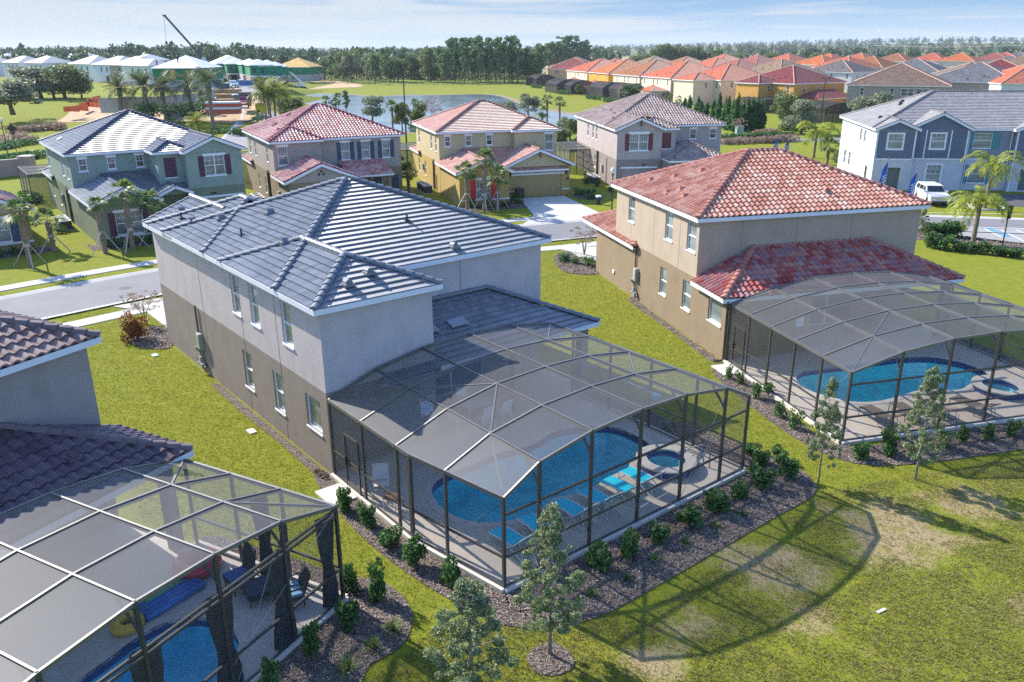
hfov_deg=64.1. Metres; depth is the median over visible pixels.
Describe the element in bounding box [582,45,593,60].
tree
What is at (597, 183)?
shrub
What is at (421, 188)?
air conditioner
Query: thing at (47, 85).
tree
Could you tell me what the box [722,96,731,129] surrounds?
cypress
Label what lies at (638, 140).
window
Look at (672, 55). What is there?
tree
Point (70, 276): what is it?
sidewalk
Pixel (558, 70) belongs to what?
house
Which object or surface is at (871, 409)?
sun lounger
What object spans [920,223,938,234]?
shrub
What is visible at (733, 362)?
door
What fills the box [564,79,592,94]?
pool cage
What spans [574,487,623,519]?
sun lounger
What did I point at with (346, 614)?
shrub
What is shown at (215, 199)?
garage door
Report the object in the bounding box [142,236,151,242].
shrub
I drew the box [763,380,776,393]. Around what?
shrub
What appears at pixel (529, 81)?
pool cage
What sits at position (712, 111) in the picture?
cypress
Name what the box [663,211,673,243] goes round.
window
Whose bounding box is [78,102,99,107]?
safety fence
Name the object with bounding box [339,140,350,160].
window
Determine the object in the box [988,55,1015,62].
house
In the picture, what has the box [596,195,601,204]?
mailbox
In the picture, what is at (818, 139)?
lane
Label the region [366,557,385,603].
shrub
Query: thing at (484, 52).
tree
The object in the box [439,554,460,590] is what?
shrub
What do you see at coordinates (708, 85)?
house
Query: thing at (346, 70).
tree
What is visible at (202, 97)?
palm tree
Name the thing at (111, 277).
kerb
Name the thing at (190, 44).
mobile crane
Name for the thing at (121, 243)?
shrub
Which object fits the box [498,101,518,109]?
tree
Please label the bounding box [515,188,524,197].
trash bin
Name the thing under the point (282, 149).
window
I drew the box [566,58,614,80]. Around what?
house
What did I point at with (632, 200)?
window
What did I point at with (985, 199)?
palm tree
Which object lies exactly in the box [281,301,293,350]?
window
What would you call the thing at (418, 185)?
air conditioner
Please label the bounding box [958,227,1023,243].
parking bay
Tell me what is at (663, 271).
window
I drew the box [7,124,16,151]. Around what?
road sign
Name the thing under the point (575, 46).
tree
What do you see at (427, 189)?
air conditioner
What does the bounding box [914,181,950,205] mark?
parked car
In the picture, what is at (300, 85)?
telehandler
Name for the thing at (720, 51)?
tree
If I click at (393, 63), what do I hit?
tree
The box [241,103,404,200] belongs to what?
house
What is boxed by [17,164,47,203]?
pergola
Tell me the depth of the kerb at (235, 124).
166.71 m
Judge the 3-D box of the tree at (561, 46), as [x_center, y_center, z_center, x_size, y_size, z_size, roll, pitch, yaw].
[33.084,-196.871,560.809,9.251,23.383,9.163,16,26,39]
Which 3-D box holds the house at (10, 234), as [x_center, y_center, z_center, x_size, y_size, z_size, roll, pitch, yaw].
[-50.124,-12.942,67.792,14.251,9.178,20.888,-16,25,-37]
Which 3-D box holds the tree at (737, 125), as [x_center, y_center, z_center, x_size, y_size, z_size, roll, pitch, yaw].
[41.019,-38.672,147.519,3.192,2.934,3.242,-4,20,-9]
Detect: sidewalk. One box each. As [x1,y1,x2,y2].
[0,217,532,291]
[62,241,596,327]
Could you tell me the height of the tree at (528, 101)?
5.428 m
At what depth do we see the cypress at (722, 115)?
157.73 m
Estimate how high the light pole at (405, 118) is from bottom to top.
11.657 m
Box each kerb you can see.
[0,215,1023,318]
[221,86,278,138]
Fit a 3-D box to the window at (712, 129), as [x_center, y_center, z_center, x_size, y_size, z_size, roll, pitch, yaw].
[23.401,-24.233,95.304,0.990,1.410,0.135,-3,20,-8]
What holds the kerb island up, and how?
on the ground at (996, 277)
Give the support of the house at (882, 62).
on the ground at (996, 277)
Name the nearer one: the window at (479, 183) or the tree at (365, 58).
the window at (479, 183)
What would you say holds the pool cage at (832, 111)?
on the ground at (996, 277)
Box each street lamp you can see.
[0,118,8,155]
[611,167,615,209]
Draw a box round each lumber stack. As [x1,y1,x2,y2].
[214,89,220,93]
[215,94,229,98]
[219,89,241,93]
[219,99,237,100]
[225,94,238,98]
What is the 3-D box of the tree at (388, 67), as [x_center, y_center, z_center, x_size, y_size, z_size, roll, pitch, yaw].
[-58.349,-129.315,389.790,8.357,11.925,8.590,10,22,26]
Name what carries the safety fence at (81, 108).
on the site soil at (92, 114)
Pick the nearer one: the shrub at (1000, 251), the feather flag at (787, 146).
the shrub at (1000, 251)
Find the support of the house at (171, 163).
on the ground at (996, 277)
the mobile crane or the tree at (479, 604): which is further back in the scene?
the mobile crane
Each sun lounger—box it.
[487,525,536,561]
[515,512,561,543]
[550,497,599,531]
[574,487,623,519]
[598,475,648,507]
[618,466,667,497]
[858,405,904,428]
[888,402,925,427]
[921,398,963,424]
[948,395,1000,419]
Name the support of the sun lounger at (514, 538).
on the pool deck at (445, 448)
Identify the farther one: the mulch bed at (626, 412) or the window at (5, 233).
the window at (5, 233)
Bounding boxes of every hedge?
[530,84,542,88]
[557,89,569,94]
[585,94,601,99]
[603,97,621,102]
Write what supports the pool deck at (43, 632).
on the ground at (996, 277)
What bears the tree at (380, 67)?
on the ground at (996, 277)
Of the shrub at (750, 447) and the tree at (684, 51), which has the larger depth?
the tree at (684, 51)
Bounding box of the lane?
[720,138,840,144]
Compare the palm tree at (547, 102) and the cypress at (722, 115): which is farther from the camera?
the palm tree at (547, 102)
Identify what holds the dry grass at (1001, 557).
on the ground at (996, 277)
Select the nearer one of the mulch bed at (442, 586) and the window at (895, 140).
the mulch bed at (442, 586)
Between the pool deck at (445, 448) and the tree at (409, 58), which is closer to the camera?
the pool deck at (445, 448)
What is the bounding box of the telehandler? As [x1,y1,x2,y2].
[290,71,305,87]
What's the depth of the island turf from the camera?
79.96 m
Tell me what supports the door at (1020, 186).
in the townhouse at (937, 136)
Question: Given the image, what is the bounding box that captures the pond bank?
[342,94,573,133]
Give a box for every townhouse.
[0,58,7,75]
[1,56,36,76]
[24,56,70,78]
[67,56,107,81]
[90,56,129,82]
[109,56,151,83]
[120,59,164,85]
[141,54,169,61]
[150,55,223,90]
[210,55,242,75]
[223,59,241,81]
[237,59,253,79]
[243,59,273,84]
[262,60,283,84]
[275,62,288,82]
[283,58,322,81]
[837,90,1023,191]
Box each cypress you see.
[681,97,686,106]
[685,94,692,107]
[693,96,700,110]
[698,101,704,112]
[702,101,710,114]
[709,99,715,116]
[714,91,722,118]
[718,96,727,121]
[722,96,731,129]
[727,98,734,130]
[729,92,741,131]
[740,99,745,124]
[741,96,751,130]
[748,97,757,130]
[753,96,761,129]
[758,99,766,129]
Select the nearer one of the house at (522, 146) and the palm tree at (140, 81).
the house at (522, 146)
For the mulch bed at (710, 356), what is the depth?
45.68 m
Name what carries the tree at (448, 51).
on the ground at (996, 277)
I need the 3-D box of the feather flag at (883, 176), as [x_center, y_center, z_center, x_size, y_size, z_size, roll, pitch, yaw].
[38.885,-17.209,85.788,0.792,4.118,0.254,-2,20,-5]
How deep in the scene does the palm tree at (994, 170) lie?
77.15 m
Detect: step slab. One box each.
[315,483,356,505]
[711,364,737,374]
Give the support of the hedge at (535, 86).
on the ground at (996, 277)
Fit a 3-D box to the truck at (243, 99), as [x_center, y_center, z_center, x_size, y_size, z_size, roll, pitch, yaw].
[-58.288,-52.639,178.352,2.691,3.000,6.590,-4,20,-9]
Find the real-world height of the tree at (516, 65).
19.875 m
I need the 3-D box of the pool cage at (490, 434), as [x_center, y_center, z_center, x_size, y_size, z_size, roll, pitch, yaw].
[0.976,2.913,29.799,12.125,4.165,9.420,-15,25,-36]
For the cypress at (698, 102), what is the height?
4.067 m
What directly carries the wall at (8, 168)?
on the ground at (996, 277)
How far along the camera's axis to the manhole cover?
54.81 m
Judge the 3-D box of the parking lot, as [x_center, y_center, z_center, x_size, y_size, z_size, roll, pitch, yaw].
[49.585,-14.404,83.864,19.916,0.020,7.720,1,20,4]
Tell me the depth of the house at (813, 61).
397.43 m
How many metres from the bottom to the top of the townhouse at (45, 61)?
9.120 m
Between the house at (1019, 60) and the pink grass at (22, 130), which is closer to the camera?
the pink grass at (22, 130)
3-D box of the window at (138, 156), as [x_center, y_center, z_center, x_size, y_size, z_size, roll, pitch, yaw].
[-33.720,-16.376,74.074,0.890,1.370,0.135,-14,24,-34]
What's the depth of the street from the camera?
54.04 m
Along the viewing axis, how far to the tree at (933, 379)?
29.04 m
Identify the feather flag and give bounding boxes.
[774,134,778,146]
[785,138,789,149]
[879,157,888,184]
[907,168,917,194]
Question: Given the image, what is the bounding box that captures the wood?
[0,36,1023,66]
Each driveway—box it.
[113,298,166,327]
[521,196,598,223]
[558,246,595,259]
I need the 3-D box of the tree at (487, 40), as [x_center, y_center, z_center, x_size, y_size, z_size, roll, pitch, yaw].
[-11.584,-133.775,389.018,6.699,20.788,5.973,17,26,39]
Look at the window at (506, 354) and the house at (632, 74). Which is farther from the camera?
the house at (632, 74)
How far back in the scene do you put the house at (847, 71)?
283.76 m
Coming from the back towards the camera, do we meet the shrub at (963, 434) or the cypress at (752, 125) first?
the cypress at (752, 125)
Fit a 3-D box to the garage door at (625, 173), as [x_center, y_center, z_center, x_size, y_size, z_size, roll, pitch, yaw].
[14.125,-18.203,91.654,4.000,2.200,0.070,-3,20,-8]
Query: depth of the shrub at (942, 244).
63.46 m
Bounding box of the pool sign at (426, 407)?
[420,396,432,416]
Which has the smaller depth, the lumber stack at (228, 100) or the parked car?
the parked car
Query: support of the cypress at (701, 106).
on the ground at (996, 277)
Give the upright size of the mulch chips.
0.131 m
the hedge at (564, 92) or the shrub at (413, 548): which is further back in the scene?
the hedge at (564, 92)
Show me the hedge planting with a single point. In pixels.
(154, 107)
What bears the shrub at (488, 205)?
on the mulch bed at (510, 205)
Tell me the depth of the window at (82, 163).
71.49 m
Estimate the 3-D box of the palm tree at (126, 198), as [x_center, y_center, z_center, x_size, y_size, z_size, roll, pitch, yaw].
[-30.005,-9.881,64.248,2.869,5.892,2.789,7,21,19]
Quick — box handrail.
[687,444,710,467]
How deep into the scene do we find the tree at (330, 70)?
407.18 m
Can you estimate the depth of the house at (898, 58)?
475.20 m
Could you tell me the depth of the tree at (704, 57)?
571.88 m
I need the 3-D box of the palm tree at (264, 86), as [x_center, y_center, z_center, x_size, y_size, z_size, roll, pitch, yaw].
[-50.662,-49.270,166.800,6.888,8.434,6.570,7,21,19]
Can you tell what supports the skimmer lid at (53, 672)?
on the pool deck at (43, 632)
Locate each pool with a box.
[62,611,249,681]
[424,423,655,526]
[792,355,990,404]
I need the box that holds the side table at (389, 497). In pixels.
[382,492,402,512]
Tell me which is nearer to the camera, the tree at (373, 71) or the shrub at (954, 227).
the shrub at (954, 227)
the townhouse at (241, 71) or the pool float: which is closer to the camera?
the pool float
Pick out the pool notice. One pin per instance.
(799, 321)
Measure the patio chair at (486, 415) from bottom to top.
1.022 m
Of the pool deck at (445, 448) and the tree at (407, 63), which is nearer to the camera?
the pool deck at (445, 448)
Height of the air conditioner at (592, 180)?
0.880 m
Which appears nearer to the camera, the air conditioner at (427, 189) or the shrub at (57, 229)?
the shrub at (57, 229)
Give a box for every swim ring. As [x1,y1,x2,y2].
[109,611,144,635]
[172,547,221,578]
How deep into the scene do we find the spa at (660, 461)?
31.16 m
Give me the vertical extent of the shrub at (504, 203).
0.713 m
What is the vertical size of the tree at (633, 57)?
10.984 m
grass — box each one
[0,122,800,144]
[372,456,1023,681]
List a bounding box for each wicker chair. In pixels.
[222,542,255,596]
[241,574,270,608]
[289,561,310,605]
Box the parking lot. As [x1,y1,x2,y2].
[931,194,1023,206]
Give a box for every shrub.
[52,224,65,232]
[106,235,117,247]
[118,235,137,246]
[118,312,149,343]
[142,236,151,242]
[260,654,280,681]
[301,618,319,659]
[333,596,359,631]
[335,486,352,514]
[339,562,359,592]
[356,500,376,528]
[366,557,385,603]
[378,525,402,547]
[401,531,428,567]
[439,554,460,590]
[469,197,475,207]
[486,197,493,207]
[500,199,509,206]
[511,193,520,199]
[514,197,523,202]
[558,253,571,262]
[569,255,580,263]
[573,187,585,195]
[581,177,590,183]
[581,256,595,264]
[582,187,596,194]
[584,539,612,573]
[586,192,594,198]
[594,177,600,186]
[620,526,640,560]
[648,519,670,544]
[674,502,704,527]
[702,487,730,512]
[725,364,733,378]
[730,479,749,499]
[735,369,745,383]
[741,442,762,453]
[748,462,777,489]
[751,381,762,398]
[752,448,771,466]
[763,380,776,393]
[770,443,788,463]
[773,400,786,417]
[776,453,799,478]
[788,407,805,428]
[851,441,871,459]
[880,425,900,457]
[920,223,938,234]
[923,231,937,247]
[932,222,947,235]
[932,233,956,250]
[935,430,948,447]
[938,218,966,237]
[951,241,967,251]
[955,422,970,443]
[963,241,979,252]
[975,240,995,253]
[982,423,995,440]
[991,244,1008,256]
[1005,248,1023,257]
[1006,418,1022,437]
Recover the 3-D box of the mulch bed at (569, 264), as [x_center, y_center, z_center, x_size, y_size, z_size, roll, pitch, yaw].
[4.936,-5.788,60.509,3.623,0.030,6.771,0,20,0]
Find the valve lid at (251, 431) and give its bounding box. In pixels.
[246,428,256,434]
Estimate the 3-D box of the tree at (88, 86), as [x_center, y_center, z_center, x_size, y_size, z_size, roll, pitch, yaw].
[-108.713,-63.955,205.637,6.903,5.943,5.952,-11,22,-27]
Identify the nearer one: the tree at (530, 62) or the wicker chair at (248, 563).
the wicker chair at (248, 563)
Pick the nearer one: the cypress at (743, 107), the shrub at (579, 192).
the shrub at (579, 192)
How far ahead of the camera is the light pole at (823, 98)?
166.83 m
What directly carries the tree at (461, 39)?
on the ground at (996, 277)
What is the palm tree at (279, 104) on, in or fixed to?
on the ground at (996, 277)
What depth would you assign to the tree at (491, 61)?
370.48 m
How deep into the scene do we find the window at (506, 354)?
39.06 m
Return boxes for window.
[0,216,13,243]
[76,156,88,172]
[105,154,117,170]
[112,208,144,235]
[133,152,145,167]
[202,152,226,176]
[230,274,241,317]
[244,350,254,392]
[249,284,260,329]
[274,371,285,416]
[276,144,288,166]
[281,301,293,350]
[307,394,322,437]
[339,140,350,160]
[360,139,370,159]
[380,138,390,157]
[435,360,482,397]
[443,134,450,147]
[465,133,471,146]
[475,177,491,199]
[485,133,492,145]
[503,352,523,359]
[544,132,553,150]
[627,195,634,224]
[628,131,649,151]
[658,267,666,297]
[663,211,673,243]
[680,280,690,312]
[685,220,696,254]
[689,127,697,139]
[706,297,721,328]
[709,127,717,138]
[810,292,853,324]
[843,149,846,163]
[885,132,905,149]
[900,88,914,95]
[915,88,928,94]
[923,163,943,182]
[928,132,947,149]
[966,165,985,183]
[972,133,992,148]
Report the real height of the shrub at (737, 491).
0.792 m
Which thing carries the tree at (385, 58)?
on the ground at (996, 277)
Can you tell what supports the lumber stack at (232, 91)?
on the ground at (996, 277)
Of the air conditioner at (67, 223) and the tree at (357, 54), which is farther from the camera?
the tree at (357, 54)
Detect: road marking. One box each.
[978,227,1023,228]
[986,228,1011,236]
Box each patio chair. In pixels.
[372,463,389,497]
[446,410,466,433]
[455,383,474,412]
[475,406,495,427]
[493,399,512,422]
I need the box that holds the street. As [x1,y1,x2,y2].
[0,216,1023,317]
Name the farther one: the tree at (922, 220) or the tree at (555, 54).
the tree at (555, 54)
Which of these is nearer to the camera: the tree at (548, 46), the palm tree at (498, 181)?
the palm tree at (498, 181)
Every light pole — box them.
[396,75,410,160]
[820,78,830,123]
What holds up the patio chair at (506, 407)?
on the pool deck at (445, 448)
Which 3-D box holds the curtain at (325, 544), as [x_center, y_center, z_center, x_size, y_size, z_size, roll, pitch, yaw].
[-5.157,6.185,22.876,0.390,2.740,0.627,10,22,26]
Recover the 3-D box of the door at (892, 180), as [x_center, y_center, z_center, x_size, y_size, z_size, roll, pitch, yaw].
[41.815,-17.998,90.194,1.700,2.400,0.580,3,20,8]
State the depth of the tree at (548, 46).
561.15 m
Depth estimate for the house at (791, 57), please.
500.71 m
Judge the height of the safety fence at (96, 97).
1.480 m
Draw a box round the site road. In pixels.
[225,85,276,147]
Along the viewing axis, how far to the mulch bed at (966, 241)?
65.98 m
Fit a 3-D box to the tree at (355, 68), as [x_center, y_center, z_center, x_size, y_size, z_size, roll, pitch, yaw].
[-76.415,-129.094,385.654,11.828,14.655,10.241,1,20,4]
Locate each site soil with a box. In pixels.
[36,96,262,122]
[309,81,361,88]
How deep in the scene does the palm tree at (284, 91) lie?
179.89 m
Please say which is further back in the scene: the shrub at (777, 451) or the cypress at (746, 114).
the cypress at (746, 114)
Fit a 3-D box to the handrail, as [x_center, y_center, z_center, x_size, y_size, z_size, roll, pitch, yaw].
[7.038,4.259,30.871,0.972,0.883,0.076,14,24,35]
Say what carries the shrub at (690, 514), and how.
on the mulch bed at (646, 581)
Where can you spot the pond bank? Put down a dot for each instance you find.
(513, 99)
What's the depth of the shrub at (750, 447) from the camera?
31.82 m
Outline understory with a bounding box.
[323,60,545,79]
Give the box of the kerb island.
[968,203,1004,210]
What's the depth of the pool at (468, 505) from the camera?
31.75 m
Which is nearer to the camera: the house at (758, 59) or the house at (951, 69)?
the house at (951, 69)
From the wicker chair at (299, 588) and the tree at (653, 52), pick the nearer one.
the wicker chair at (299, 588)
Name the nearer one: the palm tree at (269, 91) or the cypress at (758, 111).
the cypress at (758, 111)
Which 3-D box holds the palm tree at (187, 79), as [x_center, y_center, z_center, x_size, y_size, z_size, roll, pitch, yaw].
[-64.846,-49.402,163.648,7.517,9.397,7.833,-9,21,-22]
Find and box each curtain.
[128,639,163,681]
[204,588,243,681]
[249,492,272,575]
[264,547,297,650]
[314,514,338,608]
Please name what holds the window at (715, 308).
in the house at (693, 250)
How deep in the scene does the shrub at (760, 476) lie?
29.31 m
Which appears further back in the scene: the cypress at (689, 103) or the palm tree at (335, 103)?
the palm tree at (335, 103)
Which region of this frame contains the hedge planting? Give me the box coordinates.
[0,77,809,203]
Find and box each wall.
[0,155,37,176]
[167,108,200,118]
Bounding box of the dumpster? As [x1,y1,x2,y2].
[236,80,253,85]
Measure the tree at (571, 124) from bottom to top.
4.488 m
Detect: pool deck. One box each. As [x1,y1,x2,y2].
[0,521,348,681]
[330,368,745,593]
[722,317,1023,444]
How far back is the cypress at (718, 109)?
172.92 m
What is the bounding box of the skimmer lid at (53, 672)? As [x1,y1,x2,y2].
[46,668,60,677]
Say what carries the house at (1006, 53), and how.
on the ground at (996, 277)
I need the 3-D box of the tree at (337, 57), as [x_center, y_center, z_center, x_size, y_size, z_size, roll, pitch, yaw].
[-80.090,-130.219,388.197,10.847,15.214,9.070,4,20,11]
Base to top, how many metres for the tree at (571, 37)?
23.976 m
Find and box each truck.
[229,80,238,87]
[237,92,251,106]
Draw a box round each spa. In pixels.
[636,444,696,478]
[971,375,1023,400]
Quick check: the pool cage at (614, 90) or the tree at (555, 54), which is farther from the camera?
the tree at (555, 54)
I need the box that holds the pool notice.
[796,317,803,325]
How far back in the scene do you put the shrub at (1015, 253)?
61.02 m
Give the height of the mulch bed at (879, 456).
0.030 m
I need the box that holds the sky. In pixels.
[0,0,1023,50]
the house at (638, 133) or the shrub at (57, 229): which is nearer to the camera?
the shrub at (57, 229)
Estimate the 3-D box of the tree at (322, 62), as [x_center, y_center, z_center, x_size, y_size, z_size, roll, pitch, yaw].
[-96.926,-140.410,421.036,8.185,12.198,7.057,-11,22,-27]
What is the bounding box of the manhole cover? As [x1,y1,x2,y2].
[118,286,131,289]
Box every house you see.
[0,190,34,250]
[0,309,193,584]
[38,109,245,245]
[142,176,599,472]
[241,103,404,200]
[409,99,574,206]
[547,57,587,78]
[550,57,590,66]
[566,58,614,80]
[573,92,726,189]
[582,147,965,361]
[588,59,641,82]
[612,59,672,82]
[637,56,669,63]
[639,60,711,99]
[666,56,702,64]
[672,63,761,105]
[698,57,727,66]
[703,54,739,60]
[710,59,757,69]
[734,65,846,101]
[742,54,774,64]
[752,59,825,73]
[772,53,806,61]
[794,55,834,66]
[810,56,879,69]
[813,59,876,91]
[825,53,841,58]
[846,62,951,102]
[850,53,870,58]
[860,56,898,68]
[873,58,947,73]
[882,53,914,62]
[916,53,946,62]
[931,62,974,75]
[935,53,986,67]
[937,62,1004,89]
[978,52,1005,62]
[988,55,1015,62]
[988,59,1018,68]
[988,65,1023,89]
[1001,52,1017,56]
[1007,56,1023,65]
[1013,51,1023,55]
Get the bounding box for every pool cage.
[0,458,345,681]
[327,322,750,587]
[401,142,416,150]
[526,77,554,85]
[530,74,553,85]
[545,78,570,93]
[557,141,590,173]
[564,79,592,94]
[588,81,617,97]
[607,82,644,98]
[725,271,1023,440]
[740,96,786,112]
[795,101,856,122]
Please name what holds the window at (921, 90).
in the house at (901, 80)
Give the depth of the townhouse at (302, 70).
375.28 m
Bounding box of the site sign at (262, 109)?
[255,103,265,112]
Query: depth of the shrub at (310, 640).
20.95 m
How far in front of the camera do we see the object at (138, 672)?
17.64 m
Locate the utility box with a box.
[735,126,743,133]
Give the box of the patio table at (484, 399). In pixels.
[458,392,500,419]
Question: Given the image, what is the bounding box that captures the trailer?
[205,101,241,113]
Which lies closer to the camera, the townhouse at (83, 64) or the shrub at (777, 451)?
the shrub at (777, 451)
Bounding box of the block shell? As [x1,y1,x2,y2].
[99,88,214,112]
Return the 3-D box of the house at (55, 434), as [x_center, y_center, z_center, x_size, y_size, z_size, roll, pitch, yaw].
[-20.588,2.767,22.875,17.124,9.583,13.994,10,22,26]
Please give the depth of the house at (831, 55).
485.42 m
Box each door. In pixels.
[209,196,232,201]
[343,433,361,495]
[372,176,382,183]
[514,174,560,196]
[621,168,655,178]
[731,324,745,369]
[885,167,901,188]
[1016,168,1023,190]
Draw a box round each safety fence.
[63,105,88,111]
[65,106,79,111]
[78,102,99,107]
[86,96,100,101]
[90,98,99,102]
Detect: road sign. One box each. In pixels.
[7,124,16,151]
[1002,205,1013,245]
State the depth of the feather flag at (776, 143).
116.82 m
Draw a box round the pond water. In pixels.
[305,94,576,131]
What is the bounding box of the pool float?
[125,577,206,621]
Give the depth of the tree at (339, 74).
411.99 m
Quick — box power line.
[765,45,1023,48]
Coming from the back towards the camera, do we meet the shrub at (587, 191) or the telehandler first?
the telehandler
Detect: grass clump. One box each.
[7,243,20,253]
[9,245,23,254]
[334,652,359,680]
[359,633,386,655]
[380,616,408,638]
[584,587,600,598]
[618,572,632,582]
[645,550,661,563]
[680,535,693,547]
[708,518,722,530]
[736,508,748,519]
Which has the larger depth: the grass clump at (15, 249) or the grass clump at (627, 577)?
the grass clump at (15, 249)
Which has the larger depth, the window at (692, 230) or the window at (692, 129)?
the window at (692, 129)
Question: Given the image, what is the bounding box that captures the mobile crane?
[162,15,226,81]
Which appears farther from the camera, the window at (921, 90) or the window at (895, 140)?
the window at (921, 90)
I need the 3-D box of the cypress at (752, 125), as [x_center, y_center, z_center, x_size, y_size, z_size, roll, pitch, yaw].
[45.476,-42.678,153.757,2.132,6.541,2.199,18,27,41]
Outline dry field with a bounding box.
[542,55,628,73]
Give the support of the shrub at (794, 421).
on the mulch bed at (879, 456)
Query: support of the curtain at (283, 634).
hanging from the pool cage at (283, 542)
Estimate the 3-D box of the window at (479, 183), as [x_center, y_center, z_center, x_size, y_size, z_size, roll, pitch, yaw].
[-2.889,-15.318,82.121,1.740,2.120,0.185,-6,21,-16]
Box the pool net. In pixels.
[582,361,659,401]
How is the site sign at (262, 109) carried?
on the ground at (996, 277)
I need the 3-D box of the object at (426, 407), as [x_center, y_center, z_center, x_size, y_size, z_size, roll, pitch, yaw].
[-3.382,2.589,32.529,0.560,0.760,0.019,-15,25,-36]
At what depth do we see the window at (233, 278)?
34.99 m
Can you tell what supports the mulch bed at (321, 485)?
on the ground at (996, 277)
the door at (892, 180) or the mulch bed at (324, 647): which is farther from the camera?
the door at (892, 180)
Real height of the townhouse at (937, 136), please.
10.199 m
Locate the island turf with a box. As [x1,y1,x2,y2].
[971,203,994,208]
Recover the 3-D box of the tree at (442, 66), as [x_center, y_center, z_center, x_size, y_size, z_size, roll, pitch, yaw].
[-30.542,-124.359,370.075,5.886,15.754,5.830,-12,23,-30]
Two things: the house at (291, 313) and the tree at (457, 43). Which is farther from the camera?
the tree at (457, 43)
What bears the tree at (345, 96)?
on the ground at (996, 277)
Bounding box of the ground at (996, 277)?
[0,43,1023,681]
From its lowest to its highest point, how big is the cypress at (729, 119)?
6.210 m
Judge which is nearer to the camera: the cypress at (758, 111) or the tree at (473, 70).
the cypress at (758, 111)
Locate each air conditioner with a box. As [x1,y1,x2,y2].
[59,219,73,230]
[416,181,425,189]
[419,183,428,192]
[422,184,433,193]
[590,176,601,184]
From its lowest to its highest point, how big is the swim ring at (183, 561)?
0.418 m
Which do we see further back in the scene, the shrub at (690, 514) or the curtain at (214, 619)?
the shrub at (690, 514)
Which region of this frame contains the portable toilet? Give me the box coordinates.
[232,94,238,98]
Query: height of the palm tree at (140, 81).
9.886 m
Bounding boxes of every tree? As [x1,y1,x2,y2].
[0,77,44,114]
[1,197,46,270]
[6,66,58,97]
[27,206,70,254]
[37,81,66,98]
[41,63,88,98]
[65,74,93,98]
[85,196,121,256]
[97,71,137,110]
[105,177,149,253]
[119,289,161,323]
[124,69,158,115]
[132,187,167,245]
[140,70,179,120]
[166,115,180,122]
[169,70,203,117]
[183,111,209,131]
[188,65,229,129]
[195,92,206,103]
[246,78,278,119]
[250,77,282,118]
[250,108,265,122]
[251,74,281,114]
[265,81,292,114]
[271,77,288,116]
[271,80,293,102]
[275,97,305,112]
[317,57,329,78]
[321,96,330,104]
[325,55,334,80]
[326,50,341,78]
[330,97,339,107]
[332,50,352,81]
[332,52,342,77]
[334,93,340,107]
[337,53,361,81]
[341,58,350,80]
[341,90,350,111]
[352,50,362,79]
[353,47,363,78]
[361,52,380,80]
[361,95,385,120]
[365,53,380,81]
[378,48,389,82]
[378,56,383,78]
[381,59,392,81]
[384,55,404,81]
[384,99,395,127]
[387,57,409,81]
[392,101,411,129]
[396,48,405,79]
[401,154,407,171]
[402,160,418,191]
[405,53,418,79]
[406,54,422,79]
[408,99,427,120]
[418,47,439,81]
[421,97,444,113]
[422,577,519,681]
[432,47,440,79]
[436,47,443,75]
[437,48,450,82]
[444,37,454,82]
[451,43,458,81]
[453,160,480,211]
[455,42,463,81]
[457,37,464,81]
[459,40,469,82]
[464,37,470,81]
[468,37,475,80]
[469,35,482,80]
[469,42,476,79]
[471,145,496,213]
[475,37,484,82]
[476,35,484,82]
[481,45,490,81]
[483,37,492,80]
[486,41,495,82]
[486,164,510,211]
[489,39,497,81]
[494,36,502,72]
[496,42,509,82]
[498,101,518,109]
[502,35,513,82]
[505,35,516,82]
[512,38,521,82]
[513,48,521,80]
[513,502,585,654]
[518,93,542,114]
[520,48,526,73]
[521,50,530,74]
[522,47,529,77]
[526,54,532,75]
[529,54,540,73]
[532,48,543,73]
[534,43,550,73]
[535,105,548,119]
[541,94,552,121]
[543,41,553,66]
[550,43,560,64]
[552,48,563,63]
[554,36,566,61]
[554,96,565,119]
[556,116,576,140]
[557,128,572,149]
[561,35,572,60]
[564,35,579,57]
[569,226,596,254]
[572,38,584,56]
[575,84,581,92]
[576,48,586,57]
[577,39,589,58]
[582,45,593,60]
[620,83,643,97]
[628,54,644,60]
[636,52,652,61]
[648,48,661,56]
[656,43,675,59]
[666,43,682,60]
[675,47,693,58]
[686,46,705,60]
[693,50,717,60]
[708,49,728,57]
[728,52,745,58]
[731,118,747,132]
[763,52,779,57]
[769,89,798,122]
[780,98,820,133]
[796,120,840,157]
[804,377,843,482]
[809,51,827,57]
[818,135,839,163]
[831,149,838,163]
[846,91,894,110]
[894,365,955,479]
[918,209,930,236]
[944,185,1011,243]
[960,150,1023,207]
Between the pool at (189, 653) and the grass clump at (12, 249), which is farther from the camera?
the grass clump at (12, 249)
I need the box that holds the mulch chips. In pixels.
[3,194,1023,681]
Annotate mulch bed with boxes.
[0,246,50,258]
[88,242,153,249]
[127,326,171,349]
[201,536,369,597]
[212,383,328,480]
[260,578,412,681]
[314,470,334,488]
[338,499,531,627]
[456,198,526,210]
[504,422,816,624]
[527,643,574,676]
[554,252,599,274]
[572,194,602,199]
[582,381,675,431]
[628,297,718,362]
[712,363,1023,465]
[917,232,1023,248]
[953,336,1023,368]
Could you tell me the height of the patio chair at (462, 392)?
1.022 m
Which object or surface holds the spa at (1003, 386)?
on the pool deck at (835, 338)
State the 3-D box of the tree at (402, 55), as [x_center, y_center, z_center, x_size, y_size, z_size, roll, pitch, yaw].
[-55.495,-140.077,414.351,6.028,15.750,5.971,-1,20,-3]
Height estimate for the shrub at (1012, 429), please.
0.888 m
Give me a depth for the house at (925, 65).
273.23 m
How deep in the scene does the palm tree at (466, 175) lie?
78.84 m

